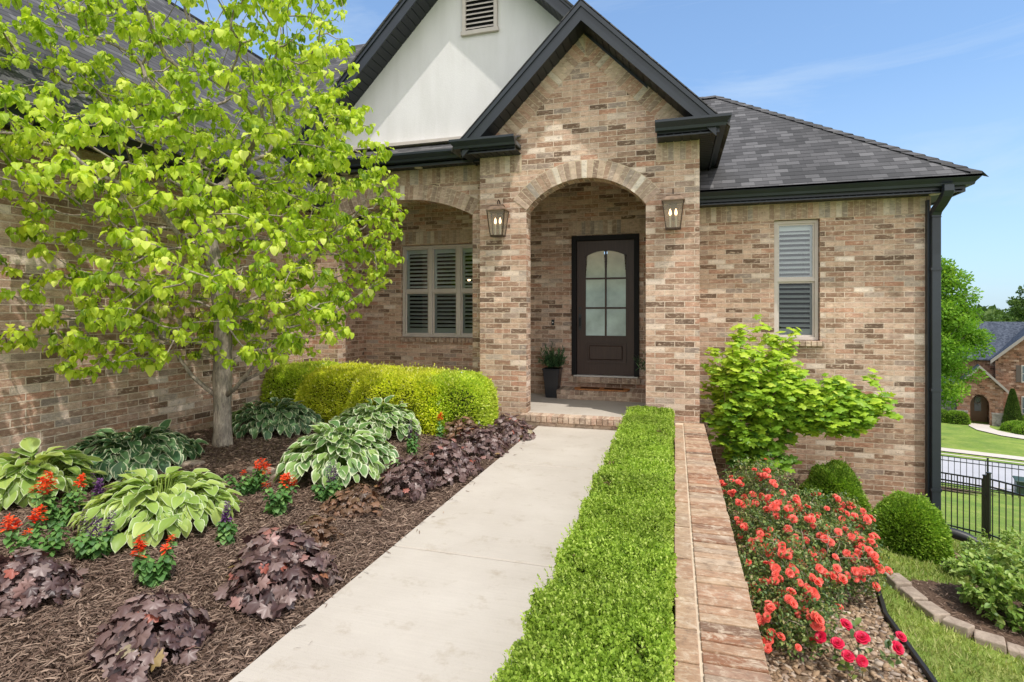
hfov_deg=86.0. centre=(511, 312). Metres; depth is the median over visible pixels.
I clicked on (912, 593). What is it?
edging stone
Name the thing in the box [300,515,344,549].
heuchera
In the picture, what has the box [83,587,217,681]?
heuchera
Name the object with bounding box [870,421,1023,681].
lawn
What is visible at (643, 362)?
planter
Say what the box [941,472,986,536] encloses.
fence gate
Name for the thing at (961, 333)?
street tree
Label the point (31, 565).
heuchera
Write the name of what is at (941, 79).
sky
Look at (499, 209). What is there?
wall lantern
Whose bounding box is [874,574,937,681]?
edging strip
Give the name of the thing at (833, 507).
rose bush
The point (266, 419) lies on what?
hosta
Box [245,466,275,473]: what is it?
stone
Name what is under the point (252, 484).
salvia
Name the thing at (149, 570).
salvia
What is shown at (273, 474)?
stone
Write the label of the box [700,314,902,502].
leafy shrub
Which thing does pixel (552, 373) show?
planter
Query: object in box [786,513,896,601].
rose bush
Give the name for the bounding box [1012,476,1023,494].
utility box
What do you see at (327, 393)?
clipped shrub
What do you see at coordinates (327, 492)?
salvia
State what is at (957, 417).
shrub
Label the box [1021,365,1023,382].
window
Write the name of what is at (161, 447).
hosta
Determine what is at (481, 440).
heuchera
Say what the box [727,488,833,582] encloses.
rose bush
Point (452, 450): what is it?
heuchera
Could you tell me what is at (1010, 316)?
distant tree
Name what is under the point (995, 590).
leafy bush
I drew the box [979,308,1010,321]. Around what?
distant tree
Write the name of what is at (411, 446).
salvia
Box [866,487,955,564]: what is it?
round boxwood
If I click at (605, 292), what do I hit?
front door
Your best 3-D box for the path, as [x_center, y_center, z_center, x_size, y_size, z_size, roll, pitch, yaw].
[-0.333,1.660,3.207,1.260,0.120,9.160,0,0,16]
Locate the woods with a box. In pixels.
[972,304,1001,317]
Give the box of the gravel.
[723,493,960,681]
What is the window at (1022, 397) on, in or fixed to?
in the neighbour house at (1002, 366)
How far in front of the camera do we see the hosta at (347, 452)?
5.01 m
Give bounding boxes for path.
[229,426,616,681]
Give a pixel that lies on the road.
(975, 470)
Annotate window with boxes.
[403,244,472,336]
[774,220,817,339]
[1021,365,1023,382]
[1021,396,1023,415]
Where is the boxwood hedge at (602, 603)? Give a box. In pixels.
[490,405,678,681]
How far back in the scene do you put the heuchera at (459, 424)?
6.79 m
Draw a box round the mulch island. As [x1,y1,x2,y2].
[911,573,1023,647]
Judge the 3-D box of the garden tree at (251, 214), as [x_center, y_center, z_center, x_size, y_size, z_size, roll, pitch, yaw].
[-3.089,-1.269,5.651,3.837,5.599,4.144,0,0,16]
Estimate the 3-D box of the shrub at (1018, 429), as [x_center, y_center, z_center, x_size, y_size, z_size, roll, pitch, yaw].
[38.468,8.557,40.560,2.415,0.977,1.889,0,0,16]
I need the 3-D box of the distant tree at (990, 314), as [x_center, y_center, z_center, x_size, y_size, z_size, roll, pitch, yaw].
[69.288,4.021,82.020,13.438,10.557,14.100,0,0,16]
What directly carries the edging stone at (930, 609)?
on the lawn at (962, 437)
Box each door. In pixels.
[577,239,633,375]
[970,395,986,421]
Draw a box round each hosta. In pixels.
[0,437,108,512]
[61,419,207,483]
[67,466,244,552]
[232,397,324,440]
[273,420,398,487]
[328,395,422,440]
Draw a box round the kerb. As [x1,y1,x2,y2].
[941,453,1023,463]
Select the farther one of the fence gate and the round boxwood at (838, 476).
the fence gate
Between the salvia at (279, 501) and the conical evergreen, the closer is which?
the salvia at (279, 501)
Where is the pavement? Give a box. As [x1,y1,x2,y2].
[941,447,1023,459]
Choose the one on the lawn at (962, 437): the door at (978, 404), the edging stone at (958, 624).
the edging stone at (958, 624)
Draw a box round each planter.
[537,341,567,397]
[633,352,645,370]
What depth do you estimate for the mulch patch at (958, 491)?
20.94 m
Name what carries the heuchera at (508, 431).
on the mulch at (398, 517)
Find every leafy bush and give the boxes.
[936,555,964,578]
[946,541,1023,632]
[958,526,1023,574]
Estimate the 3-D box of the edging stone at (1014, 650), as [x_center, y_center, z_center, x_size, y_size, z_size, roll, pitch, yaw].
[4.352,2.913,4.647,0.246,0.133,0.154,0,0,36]
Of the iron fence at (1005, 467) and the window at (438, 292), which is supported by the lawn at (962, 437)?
the iron fence at (1005, 467)
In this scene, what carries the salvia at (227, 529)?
on the mulch at (398, 517)
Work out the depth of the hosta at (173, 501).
3.80 m
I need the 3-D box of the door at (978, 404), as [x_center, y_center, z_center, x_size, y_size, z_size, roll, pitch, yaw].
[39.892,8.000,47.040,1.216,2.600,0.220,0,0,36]
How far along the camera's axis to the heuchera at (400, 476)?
4.79 m
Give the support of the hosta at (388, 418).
on the mulch at (398, 517)
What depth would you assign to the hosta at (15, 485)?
4.55 m
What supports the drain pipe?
on the lawn at (962, 437)
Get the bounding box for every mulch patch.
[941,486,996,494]
[941,488,979,494]
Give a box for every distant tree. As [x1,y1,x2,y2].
[971,305,1015,321]
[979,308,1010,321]
[985,311,1023,321]
[1005,285,1023,319]
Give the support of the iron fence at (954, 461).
on the lawn at (962, 437)
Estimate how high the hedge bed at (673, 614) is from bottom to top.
0.001 m
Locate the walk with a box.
[969,423,1023,438]
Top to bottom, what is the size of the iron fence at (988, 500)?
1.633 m
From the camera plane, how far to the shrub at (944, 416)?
45.96 m
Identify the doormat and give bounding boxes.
[574,387,629,391]
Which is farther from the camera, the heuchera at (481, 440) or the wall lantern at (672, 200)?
the wall lantern at (672, 200)
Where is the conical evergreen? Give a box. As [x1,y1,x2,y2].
[1001,388,1022,422]
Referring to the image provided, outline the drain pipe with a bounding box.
[949,527,982,547]
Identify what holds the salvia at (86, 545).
on the mulch at (398, 517)
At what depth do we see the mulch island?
5.37 m
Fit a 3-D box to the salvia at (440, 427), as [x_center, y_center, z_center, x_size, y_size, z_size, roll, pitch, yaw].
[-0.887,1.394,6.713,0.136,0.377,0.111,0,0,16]
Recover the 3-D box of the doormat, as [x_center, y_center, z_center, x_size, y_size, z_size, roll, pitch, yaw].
[1.518,1.287,9.281,0.920,0.022,0.320,0,0,16]
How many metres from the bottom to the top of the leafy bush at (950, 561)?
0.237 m
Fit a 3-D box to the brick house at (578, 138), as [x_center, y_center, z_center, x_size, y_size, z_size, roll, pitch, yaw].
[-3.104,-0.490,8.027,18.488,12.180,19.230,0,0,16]
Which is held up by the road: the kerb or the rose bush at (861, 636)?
the kerb
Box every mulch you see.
[0,422,536,681]
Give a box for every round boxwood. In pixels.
[798,456,871,525]
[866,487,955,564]
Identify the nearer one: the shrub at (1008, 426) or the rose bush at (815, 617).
the rose bush at (815, 617)
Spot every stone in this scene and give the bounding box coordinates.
[175,460,205,467]
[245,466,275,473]
[265,472,282,480]
[883,572,911,589]
[897,586,927,604]
[915,601,950,622]
[942,615,974,638]
[974,629,1006,653]
[1006,642,1023,659]
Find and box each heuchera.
[0,546,88,619]
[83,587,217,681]
[213,524,342,620]
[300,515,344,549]
[317,482,385,518]
[374,453,435,501]
[408,436,483,488]
[441,416,481,442]
[453,424,509,462]
[487,413,535,443]
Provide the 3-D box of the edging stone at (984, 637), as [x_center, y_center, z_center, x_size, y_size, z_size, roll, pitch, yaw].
[4.166,2.880,4.787,0.216,0.128,0.158,0,0,40]
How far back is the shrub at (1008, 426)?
42.03 m
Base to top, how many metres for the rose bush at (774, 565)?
0.843 m
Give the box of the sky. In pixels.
[171,0,1023,311]
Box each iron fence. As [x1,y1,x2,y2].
[941,455,988,489]
[985,472,1023,545]
[989,461,1023,497]
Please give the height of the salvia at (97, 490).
0.346 m
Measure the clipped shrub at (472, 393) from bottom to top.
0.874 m
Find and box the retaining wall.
[674,423,771,681]
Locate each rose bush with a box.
[717,454,806,535]
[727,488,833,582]
[738,524,850,629]
[744,562,844,661]
[778,485,885,549]
[781,522,869,582]
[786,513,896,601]
[810,617,906,679]
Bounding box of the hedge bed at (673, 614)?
[672,443,674,679]
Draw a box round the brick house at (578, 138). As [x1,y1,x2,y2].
[0,0,988,510]
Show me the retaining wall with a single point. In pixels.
(717, 638)
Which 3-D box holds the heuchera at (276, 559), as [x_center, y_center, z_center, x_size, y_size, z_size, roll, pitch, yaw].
[-1.380,1.438,3.215,0.696,0.355,0.702,0,0,16]
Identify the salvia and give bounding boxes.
[0,504,69,558]
[27,471,86,530]
[65,509,118,561]
[75,471,104,511]
[129,534,177,588]
[215,502,237,546]
[223,457,271,495]
[261,472,298,516]
[310,461,343,503]
[405,420,420,454]
[435,412,443,440]
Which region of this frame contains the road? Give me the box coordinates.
[941,456,1023,491]
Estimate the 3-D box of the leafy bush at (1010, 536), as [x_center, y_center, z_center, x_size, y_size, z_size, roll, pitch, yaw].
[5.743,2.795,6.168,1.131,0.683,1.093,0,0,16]
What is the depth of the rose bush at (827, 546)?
5.17 m
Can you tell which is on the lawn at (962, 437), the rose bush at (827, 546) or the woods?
the woods
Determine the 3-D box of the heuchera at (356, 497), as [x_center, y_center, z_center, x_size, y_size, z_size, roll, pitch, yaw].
[-1.303,1.501,4.469,0.524,0.216,0.498,0,0,-9]
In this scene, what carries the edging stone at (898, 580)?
on the lawn at (962, 437)
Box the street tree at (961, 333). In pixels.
[941,255,995,408]
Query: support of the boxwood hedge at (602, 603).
on the hedge bed at (673, 614)
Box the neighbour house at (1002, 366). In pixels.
[941,322,1023,426]
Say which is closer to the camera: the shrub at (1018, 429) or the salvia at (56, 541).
the salvia at (56, 541)
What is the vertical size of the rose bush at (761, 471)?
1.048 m
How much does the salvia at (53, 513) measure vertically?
0.433 m
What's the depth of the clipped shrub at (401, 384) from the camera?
7.21 m
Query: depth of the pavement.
31.41 m
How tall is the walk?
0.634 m
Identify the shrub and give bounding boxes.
[260,357,342,408]
[294,360,403,423]
[341,362,454,435]
[412,367,500,438]
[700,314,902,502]
[941,408,947,422]
[946,410,970,424]
[999,420,1023,431]
[1011,423,1023,434]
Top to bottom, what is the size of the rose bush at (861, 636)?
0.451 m
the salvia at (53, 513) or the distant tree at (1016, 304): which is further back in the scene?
the distant tree at (1016, 304)
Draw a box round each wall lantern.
[486,199,509,237]
[661,189,684,230]
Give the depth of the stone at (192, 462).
5.41 m
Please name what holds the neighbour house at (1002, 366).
on the lawn at (962, 437)
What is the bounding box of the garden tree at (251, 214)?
[0,0,408,446]
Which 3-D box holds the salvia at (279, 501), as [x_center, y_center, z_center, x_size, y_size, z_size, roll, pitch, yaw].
[-1.800,1.425,4.282,0.220,0.301,0.295,0,0,16]

